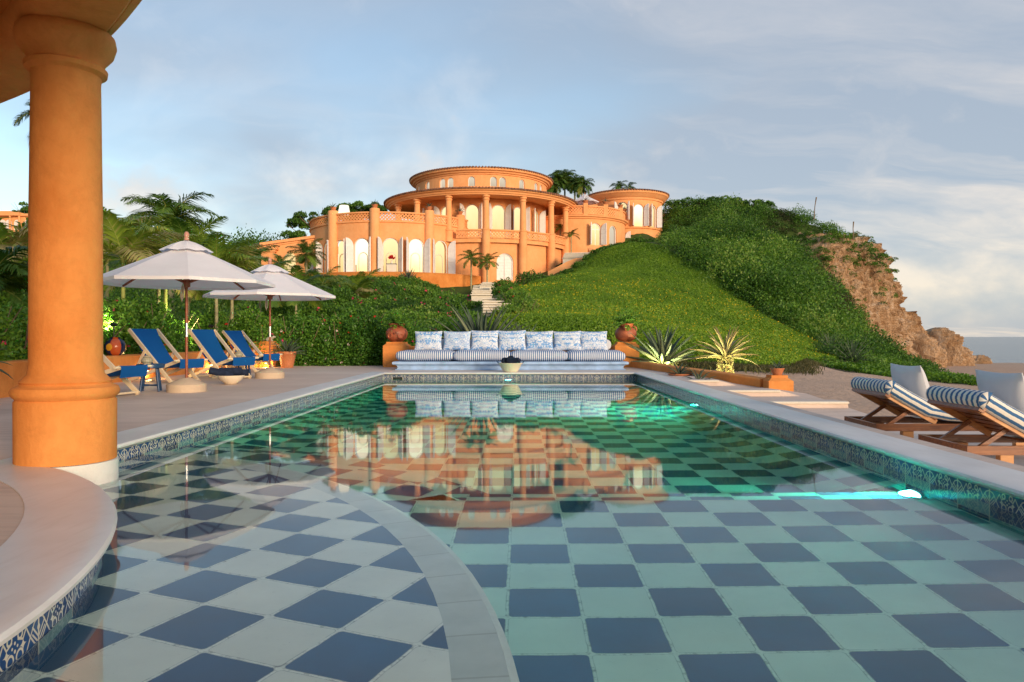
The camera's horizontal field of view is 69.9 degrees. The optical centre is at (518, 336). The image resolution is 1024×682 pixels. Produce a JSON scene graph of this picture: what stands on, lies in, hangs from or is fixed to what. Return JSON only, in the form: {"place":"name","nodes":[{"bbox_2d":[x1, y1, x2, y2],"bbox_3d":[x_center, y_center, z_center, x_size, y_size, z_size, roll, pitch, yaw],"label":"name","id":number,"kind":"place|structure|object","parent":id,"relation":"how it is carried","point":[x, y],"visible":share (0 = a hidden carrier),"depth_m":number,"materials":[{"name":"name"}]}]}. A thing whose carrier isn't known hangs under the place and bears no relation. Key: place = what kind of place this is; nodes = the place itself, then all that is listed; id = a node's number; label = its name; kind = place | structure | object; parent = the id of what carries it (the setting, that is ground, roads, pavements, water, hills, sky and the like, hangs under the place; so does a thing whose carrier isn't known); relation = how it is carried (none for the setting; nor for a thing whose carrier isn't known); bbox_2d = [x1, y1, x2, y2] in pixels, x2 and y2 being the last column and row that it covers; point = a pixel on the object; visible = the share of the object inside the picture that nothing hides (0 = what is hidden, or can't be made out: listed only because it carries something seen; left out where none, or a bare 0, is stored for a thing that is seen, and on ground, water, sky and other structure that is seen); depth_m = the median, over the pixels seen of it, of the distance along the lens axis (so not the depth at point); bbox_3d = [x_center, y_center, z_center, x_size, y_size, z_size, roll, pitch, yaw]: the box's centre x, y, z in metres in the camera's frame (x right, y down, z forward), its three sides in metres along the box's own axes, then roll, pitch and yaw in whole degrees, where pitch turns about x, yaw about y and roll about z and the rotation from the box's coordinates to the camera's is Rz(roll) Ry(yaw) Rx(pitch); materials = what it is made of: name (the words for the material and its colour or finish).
{"place":"outdoors","nodes":[
{"label":"outdoors","id":0,"kind":"place"},
{"bbox_2d":[0,379,1023,681],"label":"pool water","id":1,"kind":"structure","parent":0,"point":[510,531],"depth_m":3.16,"materials":[{"name":"teal liquid"}]},
{"bbox_2d":[0,365,1023,545],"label":"pool deck","id":2,"kind":"structure","parent":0,"point":[148,405],"depth_m":9.19,"materials":[{"name":"stone"}]},
{"bbox_2d":[103,354,151,394],"bbox_3d":[-5.784,0.330,9.952,1.274,0.965,0.700,0,0,10],"label":"deck chair","id":3,"kind":"object","parent":2,"relation":"on","point":[122,373],"visible":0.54,"depth_m":9.91,"materials":[{"name":"blue fabric"}]},
{"bbox_2d":[0,349,258,397],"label":"wall","id":4,"kind":"structure","parent":2,"relation":"on","point":[16,370],"depth_m":12.66,"materials":[{"name":"orange paint"}]},
{"bbox_2d":[104,337,125,355],"bbox_3d":[-7.160,0.170,13.000,0.350,0.325,0.350,0,0,-40],"label":"painted vase","id":5,"kind":"object","parent":4,"relation":"on","point":[113,346],"visible":0.99,"depth_m":12.88,"materials":[{"name":"ceramic"}]},
{"bbox_2d":[136,363,164,391],"bbox_3d":[-5.400,0.599,10.750,0.380,0.407,0.380,0,0,-20],"label":"side table","id":6,"kind":"object","parent":2,"relation":"on","point":[156,366],"visible":0.78,"depth_m":10.68,"materials":[{"name":"blue paint"}]},
{"bbox_2d":[128,328,207,382],"bbox_3d":[-6.234,0.330,12.934,1.274,0.965,0.700,0,0,23],"label":"deck chair","id":7,"kind":"object","parent":2,"relation":"on","point":[149,342],"visible":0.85,"depth_m":13.02,"materials":[{"name":"blue fabric"}]},
{"bbox_2d":[103,231,274,392],"bbox_3d":[-4.850,-0.370,10.700,2.296,2.340,2.296,0,0,-3],"label":"parasol","id":8,"kind":"object","parent":2,"relation":"on","point":[186,265],"visible":0.97,"depth_m":10.43,"materials":[{"name":"fabric"}]},
{"bbox_2d":[188,329,258,377],"bbox_3d":[-5.716,0.330,14.071,1.274,0.965,0.700,0,0,28],"label":"deck chair","id":9,"kind":"object","parent":2,"relation":"on","point":[210,348],"visible":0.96,"depth_m":14.13,"materials":[{"name":"blue fabric"}]},
{"bbox_2d":[222,330,281,371],"bbox_3d":[-6.150,0.330,16.792,1.274,0.965,0.700,0,0,24],"label":"deck chair","id":10,"kind":"object","parent":2,"relation":"on","point":[236,340],"visible":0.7,"depth_m":16.90,"materials":[{"name":"blue fabric"}]},
{"bbox_2d":[250,341,279,366],"bbox_3d":[-6.750,0.485,19.500,0.620,0.730,0.620,0,0,0],"label":"pedestal","id":11,"kind":"object","parent":2,"relation":"on","point":[266,347],"visible":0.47,"depth_m":19.19,"materials":[{"name":"orange paint"}]},
{"bbox_2d":[203,258,335,378],"bbox_3d":[-4.820,-0.370,14.200,2.296,2.340,2.296,0,0,14],"label":"parasol","id":12,"kind":"object","parent":2,"relation":"on","point":[288,287],"visible":0.89,"depth_m":13.98,"materials":[{"name":"fabric"}]},
{"bbox_2d":[265,336,307,367],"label":"potted agave","id":13,"kind":"object","parent":2,"relation":"on","point":[287,357],"visible":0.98,"depth_m":18.86,"materials":[{"name":"ceramic"}]},
{"bbox_2d":[383,342,410,366],"bbox_3d":[-3.240,0.492,19.550,0.640,0.715,0.640,0,0,0],"label":"pedestal","id":14,"kind":"object","parent":2,"relation":"on","point":[391,350],"visible":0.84,"depth_m":19.23,"materials":[{"name":"orange paint"}]},
{"bbox_2d":[374,308,416,341],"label":"potted plant","id":15,"kind":"object","parent":14,"relation":"on","point":[396,331],"visible":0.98,"depth_m":19.31,"materials":[{"name":"green plant"}]},
{"bbox_2d":[392,359,628,369],"bbox_3d":[-0.190,0.697,18.450,5.660,0.206,1.900,0,0,0],"label":"sofa bench","id":16,"kind":"object","parent":2,"relation":"on","point":[454,364],"visible":0.65,"depth_m":17.59,"materials":[{"name":"white paint"}]},
{"bbox_2d":[396,350,455,360],"bbox_3d":[-2.268,0.463,18.220,1.420,0.279,1.320,0,0,0],"label":"seat cushion","id":17,"kind":"object","parent":16,"relation":"on","point":[425,355],"visible":0.81,"depth_m":17.58,"materials":[{"name":"white fabric"}]},
{"bbox_2d":[415,331,441,349],"bbox_3d":[-2.266,0.101,18.436,0.700,0.500,0.226,-1,-13,3],"label":"floral pillow","id":18,"kind":"object","parent":17,"relation":"on","point":[428,340],"visible":0.97,"depth_m":18.36,"materials":[{"name":"fabric"}]},
{"bbox_2d":[453,350,510,360],"bbox_3d":[-0.882,0.462,18.220,1.420,0.285,1.320,0,0,0],"label":"seat cushion","id":19,"kind":"object","parent":16,"relation":"on","point":[478,355],"visible":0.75,"depth_m":17.58,"materials":[{"name":"white fabric"}]},
{"bbox_2d":[443,331,470,349],"bbox_3d":[-1.546,0.101,18.436,0.700,0.500,0.226,0,-13,3],"label":"floral pillow","id":20,"kind":"object","parent":19,"relation":"on","point":[456,340],"visible":0.98,"depth_m":18.36,"materials":[{"name":"fabric"}]},
{"bbox_2d":[471,330,498,349],"bbox_3d":[-0.846,0.092,18.439,0.700,0.520,0.226,0,-13,1],"label":"floral pillow","id":21,"kind":"object","parent":19,"relation":"on","point":[484,340],"visible":0.98,"depth_m":18.36,"materials":[{"name":"fabric"}]},
{"bbox_2d":[498,330,525,349],"bbox_3d":[-0.156,0.092,18.439,0.700,0.520,0.226,-1,-13,0],"label":"floral pillow","id":22,"kind":"object","parent":19,"relation":"on","point":[511,340],"visible":0.98,"depth_m":18.36,"materials":[{"name":"fabric"}]},
{"bbox_2d":[511,350,567,360],"bbox_3d":[0.502,0.462,18.220,1.420,0.286,1.320,0,0,0],"label":"seat cushion","id":23,"kind":"object","parent":16,"relation":"on","point":[542,355],"visible":0.81,"depth_m":17.58,"materials":[{"name":"white fabric"}]},
{"bbox_2d":[526,331,553,349],"bbox_3d":[0.533,0.102,18.436,0.700,0.500,0.226,-1,-13,1],"label":"floral pillow","id":24,"kind":"object","parent":23,"relation":"on","point":[539,341],"visible":0.96,"depth_m":18.36,"materials":[{"name":"fabric"}]},
{"bbox_2d":[553,331,580,349],"bbox_3d":[1.233,0.102,18.436,0.700,0.500,0.226,-1,-13,3],"label":"floral pillow","id":25,"kind":"object","parent":23,"relation":"on","point":[566,340],"visible":0.98,"depth_m":18.36,"materials":[{"name":"fabric"}]},
{"bbox_2d":[567,350,625,360],"bbox_3d":[1.887,0.465,18.220,1.420,0.283,1.320,0,0,0],"label":"seat cushion","id":26,"kind":"object","parent":16,"relation":"on","point":[595,355],"visible":0.84,"depth_m":17.58,"materials":[{"name":"white fabric"}]},
{"bbox_2d":[580,331,607,349],"bbox_3d":[1.899,0.101,18.436,0.700,0.500,0.226,0,-13,-3],"label":"floral pillow","id":27,"kind":"object","parent":26,"relation":"on","point":[593,340],"visible":0.98,"depth_m":18.36,"materials":[{"name":"fabric"}]},
{"bbox_2d":[0,372,1023,646],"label":"pool coping","id":28,"kind":"object","parent":2,"relation":"on","point":[54,546],"visible":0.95,"depth_m":3.87,"materials":[{"name":"stone"}]},
{"bbox_2d":[612,342,638,366],"bbox_3d":[2.860,0.492,19.550,0.640,0.715,0.640,0,0,0],"label":"pedestal","id":29,"kind":"object","parent":2,"relation":"on","point":[623,347],"visible":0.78,"depth_m":19.23,"materials":[{"name":"orange paint"}]},
{"bbox_2d":[610,308,644,341],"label":"potted plant","id":30,"kind":"object","parent":29,"relation":"on","point":[624,330],"visible":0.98,"depth_m":19.33,"materials":[{"name":"green plant"}]},
{"bbox_2d":[632,362,763,386],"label":"wall","id":31,"kind":"structure","parent":2,"relation":"on","point":[748,380],"depth_m":14.27,"materials":[{"name":"orange paint"}]},
{"bbox_2d":[0,375,1023,671],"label":"pool wall","id":32,"kind":"structure","parent":0,"point":[22,641],"depth_m":5.84,"materials":[{"name":"tile"}]},
{"bbox_2d":[0,0,1023,336],"label":"sky","id":33,"kind":"structure","parent":0,"point":[903,120],"materials":[{"name":"blue"}]},
{"bbox_2d":[17,211,1023,432],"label":"terrain","id":34,"kind":"structure","parent":0,"point":[831,384],"depth_m":20.41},
{"bbox_2d":[0,245,27,315],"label":"palm tree","id":35,"kind":"object","parent":34,"relation":"on","point":[8,268],"visible":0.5,"depth_m":11.90,"materials":[{"name":"green plant"}]},
{"bbox_2d":[0,217,27,299],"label":"palm tree","id":36,"kind":"object","parent":34,"relation":"on","point":[19,236],"visible":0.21,"depth_m":13.68,"materials":[{"name":"green plant"}]},
{"bbox_2d":[0,211,27,237],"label":"distant house","id":37,"kind":"structure","parent":34,"relation":"on","point":[18,217],"depth_m":111.97,"materials":[{"name":"paint"}]},
{"bbox_2d":[0,0,141,484],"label":"pavilion","id":38,"kind":"structure","parent":34,"relation":"on","point":[57,57],"depth_m":4.59,"materials":[{"name":"orange paint"}]},
{"bbox_2d":[0,289,198,360],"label":"flowering hedge","id":39,"kind":"object","parent":34,"relation":"on","point":[125,315],"visible":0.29,"depth_m":14.14,"materials":[{"name":"green plant"}]},
{"bbox_2d":[103,210,179,300],"bbox_3d":[-11.216,-1.325,20.020,3.694,4.421,3.377,0,0,0],"label":"palm tree","id":40,"kind":"object","parent":34,"relation":"on","point":[133,220],"visible":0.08,"depth_m":19.96,"materials":[{"name":"green plant"}]},
{"bbox_2d":[103,207,183,298],"bbox_3d":[-8.339,-0.745,15.591,2.632,3.822,2.942,0,0,0],"label":"palm tree","id":41,"kind":"object","parent":34,"relation":"on","point":[122,243],"visible":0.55,"depth_m":15.26,"materials":[{"name":"green plant"}]},
{"bbox_2d":[105,234,201,312],"bbox_3d":[-8.370,-0.588,17.113,2.475,3.590,2.492,0,0,0],"label":"palm tree","id":42,"kind":"object","parent":34,"relation":"on","point":[193,237],"visible":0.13,"depth_m":17.11,"materials":[{"name":"green plant"}]},
{"bbox_2d":[103,226,204,303],"bbox_3d":[-8.611,-0.651,17.515,2.482,3.664,2.546,0,0,45],"label":"palm tree","id":43,"kind":"object","parent":34,"relation":"on","point":[198,293],"visible":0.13,"depth_m":17.46,"materials":[{"name":"green plant"}]},
{"bbox_2d":[13,221,311,334],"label":"garden jungle","id":44,"kind":"object","parent":34,"relation":"on","point":[194,306],"visible":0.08,"depth_m":29.92,"materials":[{"name":"green plant"}]},
{"bbox_2d":[121,191,221,312],"bbox_3d":[-14.196,-3.181,29.927,4.148,5.526,3.752,0,0,0],"label":"palm tree","id":45,"kind":"object","parent":34,"relation":"on","point":[168,205],"visible":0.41,"depth_m":29.53,"materials":[{"name":"green plant"}]},
{"bbox_2d":[157,216,244,322],"bbox_3d":[-10.699,-1.708,24.021,3.463,4.438,3.270,0,0,-9],"label":"palm tree","id":46,"kind":"object","parent":34,"relation":"on","point":[182,225],"visible":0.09,"depth_m":23.61,"materials":[{"name":"green plant"}]},
{"bbox_2d":[115,226,291,263],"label":"ridge trees","id":47,"kind":"object","parent":34,"relation":"on","point":[257,241],"visible":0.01,"depth_m":94.38,"materials":[{"name":"green plant"}]},
{"bbox_2d":[153,231,263,330],"bbox_3d":[-7.664,-0.634,18.497,2.385,3.812,2.646,0,0,24],"label":"palm tree","id":48,"kind":"object","parent":34,"relation":"on","point":[231,256],"visible":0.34,"depth_m":18.29,"materials":[{"name":"green plant"}]},
{"bbox_2d":[188,243,272,322],"bbox_3d":[-7.667,-0.610,19.579,2.531,3.704,2.804,0,0,0],"label":"palm tree","id":49,"kind":"object","parent":34,"relation":"on","point":[255,259],"visible":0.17,"depth_m":19.46,"materials":[{"name":"green plant"}]},
{"bbox_2d":[183,304,338,367],"bbox_3d":[-6.868,-0.037,19.779,2.870,1.766,4.290,0,0,21],"label":"flowering hedge","id":50,"kind":"object","parent":34,"relation":"on","point":[251,325],"visible":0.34,"depth_m":19.81,"materials":[{"name":"green plant"}]},
{"bbox_2d":[257,264,332,314],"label":"palm tree","id":51,"kind":"object","parent":34,"relation":"on","point":[297,274],"visible":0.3,"depth_m":26.82,"materials":[{"name":"green plant"}]},
{"bbox_2d":[285,238,325,275],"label":"palm tree","id":52,"kind":"object","parent":34,"relation":"on","point":[304,247],"visible":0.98,"depth_m":56.70,"materials":[{"name":"green plant"}]},
{"bbox_2d":[247,281,367,323],"bbox_3d":[-12.162,-1.948,38.384,8.337,3.719,24.521,0,0,-18],"label":"shrub","id":53,"kind":"object","parent":34,"relation":"on","point":[329,308],"visible":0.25,"depth_m":28.47,"materials":[{"name":"green plant"}]},
{"bbox_2d":[280,200,387,271],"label":"tree","id":54,"kind":"object","parent":34,"relation":"on","point":[296,219],"visible":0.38,"depth_m":75.61,"materials":[{"name":"green plant"}]},
{"bbox_2d":[326,268,385,298],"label":"palm tree","id":55,"kind":"object","parent":34,"relation":"on","point":[362,283],"visible":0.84,"depth_m":40.64,"materials":[{"name":"green plant"}]},
{"bbox_2d":[235,279,477,330],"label":"undergrowth","id":56,"kind":"object","parent":34,"relation":"on","point":[430,322],"visible":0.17,"depth_m":33.26,"materials":[{"name":"green plant"}]},
{"bbox_2d":[292,304,425,365],"bbox_3d":[-4.521,-0.057,21.157,3.926,1.804,2.561,0,0,-25],"label":"flowering hedge","id":57,"kind":"object","parent":34,"relation":"on","point":[357,340],"visible":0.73,"depth_m":20.43,"materials":[{"name":"green plant"}]},
{"bbox_2d":[309,274,439,288],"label":"hedge","id":58,"kind":"object","parent":34,"relation":"on","point":[418,281],"visible":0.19,"depth_m":53.24,"materials":[{"name":"green plant"}]},
{"bbox_2d":[293,271,481,287],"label":"retaining wall","id":59,"kind":"structure","parent":34,"relation":"on","point":[443,280],"depth_m":57.10,"materials":[{"name":"orange paint"}]},
{"bbox_2d":[333,280,487,321],"bbox_3d":[-6.316,-2.118,40.152,8.601,3.554,22.246,0,0,-10],"label":"bougainvillea","id":60,"kind":"object","parent":34,"relation":"on","point":[412,289],"visible":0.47,"depth_m":37.04,"materials":[{"name":"green plant"}]},
{"bbox_2d":[258,166,669,283],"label":"villa","id":61,"kind":"object","parent":34,"relation":"on","point":[511,216],"visible":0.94,"depth_m":61.28,"materials":[{"name":"paint"}]},
{"bbox_2d":[337,239,345,271],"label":"window","id":62,"kind":"structure","parent":61,"relation":"in","point":[341,248],"depth_m":59.28,"materials":[{"name":"white glass"}]},
{"bbox_2d":[346,237,370,271],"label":"window","id":63,"kind":"structure","parent":61,"relation":"in","point":[358,258],"depth_m":58.42,"materials":[{"name":"white glass"}]},
{"bbox_2d":[378,236,402,271],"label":"window","id":64,"kind":"structure","parent":61,"relation":"in","point":[390,246],"depth_m":58.13,"materials":[{"name":"white glass"}]},
{"bbox_2d":[406,237,429,272],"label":"window","id":65,"kind":"structure","parent":61,"relation":"in","point":[417,257],"depth_m":58.87,"materials":[{"name":"white glass"}]},
{"bbox_2d":[433,239,455,273],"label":"window","id":66,"kind":"structure","parent":61,"relation":"in","point":[438,248],"depth_m":60.02,"materials":[{"name":"white glass"}]},
{"bbox_2d":[460,203,481,235],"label":"window","id":67,"kind":"structure","parent":61,"relation":"in","point":[472,213],"depth_m":62.26,"materials":[{"name":"yellow glass"}]},
{"bbox_2d":[489,203,510,238],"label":"window","id":68,"kind":"structure","parent":61,"relation":"in","point":[499,218],"depth_m":62.41,"materials":[{"name":"yellow glass"}]},
{"bbox_2d":[497,253,512,279],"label":"door","id":69,"kind":"structure","parent":61,"relation":"in","point":[505,261],"depth_m":60.78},
{"bbox_2d":[513,205,529,237],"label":"window","id":70,"kind":"structure","parent":61,"relation":"in","point":[516,212],"depth_m":63.21,"materials":[{"name":"glass"}]},
{"bbox_2d":[532,208,545,241],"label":"window","id":71,"kind":"structure","parent":61,"relation":"in","point":[542,218],"depth_m":64.99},
{"bbox_2d":[590,222,606,244],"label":"window","id":72,"kind":"structure","parent":61,"relation":"in","point":[597,236],"depth_m":66.44,"materials":[{"name":"glass"}]},
{"bbox_2d":[633,203,648,226],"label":"window","id":73,"kind":"structure","parent":61,"relation":"in","point":[640,216],"depth_m":70.88,"materials":[{"name":"glass"}]},
{"bbox_2d":[649,204,661,227],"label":"window","id":74,"kind":"structure","parent":61,"relation":"in","point":[652,212],"depth_m":71.54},
{"bbox_2d":[457,248,483,289],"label":"palm tree","id":75,"kind":"object","parent":34,"relation":"on","point":[470,256],"visible":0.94,"depth_m":57.44,"materials":[{"name":"green plant"}]},
{"bbox_2d":[429,303,531,339],"bbox_3d":[-1.050,-0.165,20.885,3.376,1.688,3.229,0,0,0],"label":"agave","id":76,"kind":"object","parent":34,"relation":"on","point":[481,324],"visible":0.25,"depth_m":20.72,"materials":[{"name":"green plant"}]},
{"bbox_2d":[471,285,492,305],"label":"stone steps","id":77,"kind":"structure","parent":34,"relation":"on","point":[478,293],"depth_m":39.27,"materials":[{"name":"beige stone"}]},
{"bbox_2d":[482,298,510,316],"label":"stone steps","id":78,"kind":"structure","parent":34,"relation":"on","point":[491,303],"depth_m":32.98,"materials":[{"name":"beige stone"}]},
{"bbox_2d":[491,276,522,294],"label":"shrub","id":79,"kind":"object","parent":34,"relation":"on","point":[501,285],"visible":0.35,"depth_m":43.72,"materials":[{"name":"green plant"}]},
{"bbox_2d":[488,288,538,317],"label":"shrub","id":80,"kind":"object","parent":34,"relation":"on","point":[521,300],"visible":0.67,"depth_m":30.81,"materials":[{"name":"green plant"}]},
{"bbox_2d":[514,268,553,284],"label":"shrub","id":81,"kind":"object","parent":34,"relation":"on","point":[526,277],"visible":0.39,"depth_m":48.23,"materials":[{"name":"green plant"}]},
{"bbox_2d":[570,177,594,197],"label":"palm tree","id":82,"kind":"object","parent":34,"relation":"on","point":[581,186],"visible":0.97,"depth_m":90.54,"materials":[{"name":"green plant"}]},
{"bbox_2d":[554,241,633,275],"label":"shrub","id":83,"kind":"object","parent":34,"relation":"on","point":[593,253],"visible":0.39,"depth_m":56.63,"materials":[{"name":"green plant"}]},
{"bbox_2d":[619,325,706,364],"bbox_3d":[3.748,0.224,19.058,2.383,1.177,2.399,0,0,0],"label":"agave","id":84,"kind":"object","parent":34,"relation":"on","point":[665,351],"visible":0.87,"depth_m":18.80,"materials":[{"name":"green plant"}]},
{"bbox_2d":[693,195,742,210],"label":"tree","id":85,"kind":"object","parent":34,"relation":"on","point":[702,201],"visible":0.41,"depth_m":72.51,"materials":[{"name":"green plant"}]},
{"bbox_2d":[691,326,758,372],"bbox_3d":[4.760,0.314,16.684,1.616,1.177,1.577,0,0,-26],"label":"agave","id":86,"kind":"object","parent":34,"relation":"on","point":[728,352],"visible":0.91,"depth_m":16.58,"materials":[{"name":"yellow plant"}]},
{"bbox_2d":[651,193,932,371],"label":"hill scrub","id":87,"kind":"object","parent":34,"relation":"on","point":[685,237],"visible":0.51,"depth_m":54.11,"materials":[{"name":"green plant"}]},
{"bbox_2d":[760,208,901,349],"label":"dry scrub","id":88,"kind":"object","parent":34,"relation":"on","point":[791,220],"visible":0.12,"depth_m":59.92,"materials":[{"name":"green plant"}]},
{"bbox_2d":[812,337,948,371],"bbox_3d":[19.957,1.272,39.977,4.765,2.606,22.136,0,0,39],"label":"dune scrub","id":89,"kind":"object","parent":34,"relation":"on","point":[905,361],"visible":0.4,"depth_m":32.69,"materials":[{"name":"green plant"}]},
{"bbox_2d":[808,355,976,385],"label":"beach vines","id":90,"kind":"object","parent":34,"relation":"on","point":[942,376],"visible":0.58,"depth_m":23.00,"materials":[{"name":"green plant"}]},
{"bbox_2d":[912,332,948,367],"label":"headland rock","id":91,"kind":"object","parent":34,"relation":"on","point":[925,346],"visible":0.56,"depth_m":71.97,"materials":[{"name":"brown stone"}]},
{"bbox_2d":[926,327,976,365],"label":"headland rock","id":92,"kind":"object","parent":34,"relation":"on","point":[950,342],"visible":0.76,"depth_m":76.08,"materials":[{"name":"brown stone"}]},
{"bbox_2d":[487,242,841,365],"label":"lawn","id":93,"kind":"structure","parent":0,"point":[629,262],"depth_m":35.95,"materials":[{"name":"green plant"}]},
{"bbox_2d":[669,358,924,375],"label":"dry grass","id":94,"kind":"structure","parent":0,"point":[804,365],"depth_m":18.46,"materials":[{"name":"green plant"}]},
{"bbox_2d":[677,377,1023,465],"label":"terrace","id":95,"kind":"structure","parent":0,"point":[839,411],"depth_m":11.30,"materials":[{"name":"stone"}]},
{"bbox_2d":[762,375,793,391],"bbox_3d":[4.650,0.831,13.170,0.440,0.288,0.440,0,0,0],"label":"pedestal","id":96,"kind":"object","parent":95,"relation":"on","point":[783,382],"visible":0.93,"depth_m":12.95,"materials":[{"name":"orange paint"}]},
{"bbox_2d":[844,388,1023,445],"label":"sun lounger","id":97,"kind":"object","parent":95,"relation":"on","point":[886,401],"visible":0.47,"depth_m":7.32,"materials":[{"name":"brown wood"}]},
{"bbox_2d":[850,376,961,421],"bbox_3d":[4.537,0.638,7.490,1.946,0.426,0.756,0,0,0],"label":"lounger mattress","id":98,"kind":"object","parent":97,"relation":"on","point":[908,398],"visible":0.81,"depth_m":7.13,"materials":[{"name":"fabric"}]},
{"bbox_2d":[890,363,929,400],"bbox_3d":[4.034,0.531,7.493,0.226,0.520,0.620,-17,-1,2],"label":"white pillow","id":99,"kind":"object","parent":98,"relation":"on","point":[913,379],"visible":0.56,"depth_m":7.30,"materials":[{"name":"fabric"}]},
{"bbox_2d":[918,399,1023,463],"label":"sun lounger","id":100,"kind":"object","parent":95,"relation":"on","point":[981,420],"visible":0.64,"depth_m":6.10,"materials":[{"name":"brown wood"}]},
{"bbox_2d":[926,385,1023,432],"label":"lounger mattress","id":101,"kind":"object","parent":100,"relation":"on","point":[1004,412],"visible":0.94,"depth_m":5.70,"materials":[{"name":"fabric"}]},
{"bbox_2d":[975,369,1023,412],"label":"white pillow","id":102,"kind":"object","parent":101,"relation":"on","point":[1007,388],"visible":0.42,"depth_m":5.90,"materials":[{"name":"fabric"}]},
{"bbox_2d":[795,231,928,361],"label":"cliff","id":103,"kind":"structure","parent":0,"point":[893,317],"depth_m":68.87,"materials":[{"name":"brown stone"}]},
{"bbox_2d":[792,229,899,303],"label":"cliff greenery","id":104,"kind":"object","parent":103,"relation":"attached to","point":[854,245],"visible":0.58,"depth_m":67.15,"materials":[{"name":"green plant"}]},
{"bbox_2d":[962,337,1023,362],"bbox_3d":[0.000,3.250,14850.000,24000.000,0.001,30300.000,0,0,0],"label":"sea","id":105,"kind":"structure","parent":0,"point":[1003,349],"depth_m":222.35,"materials":[{"name":"liquid"}]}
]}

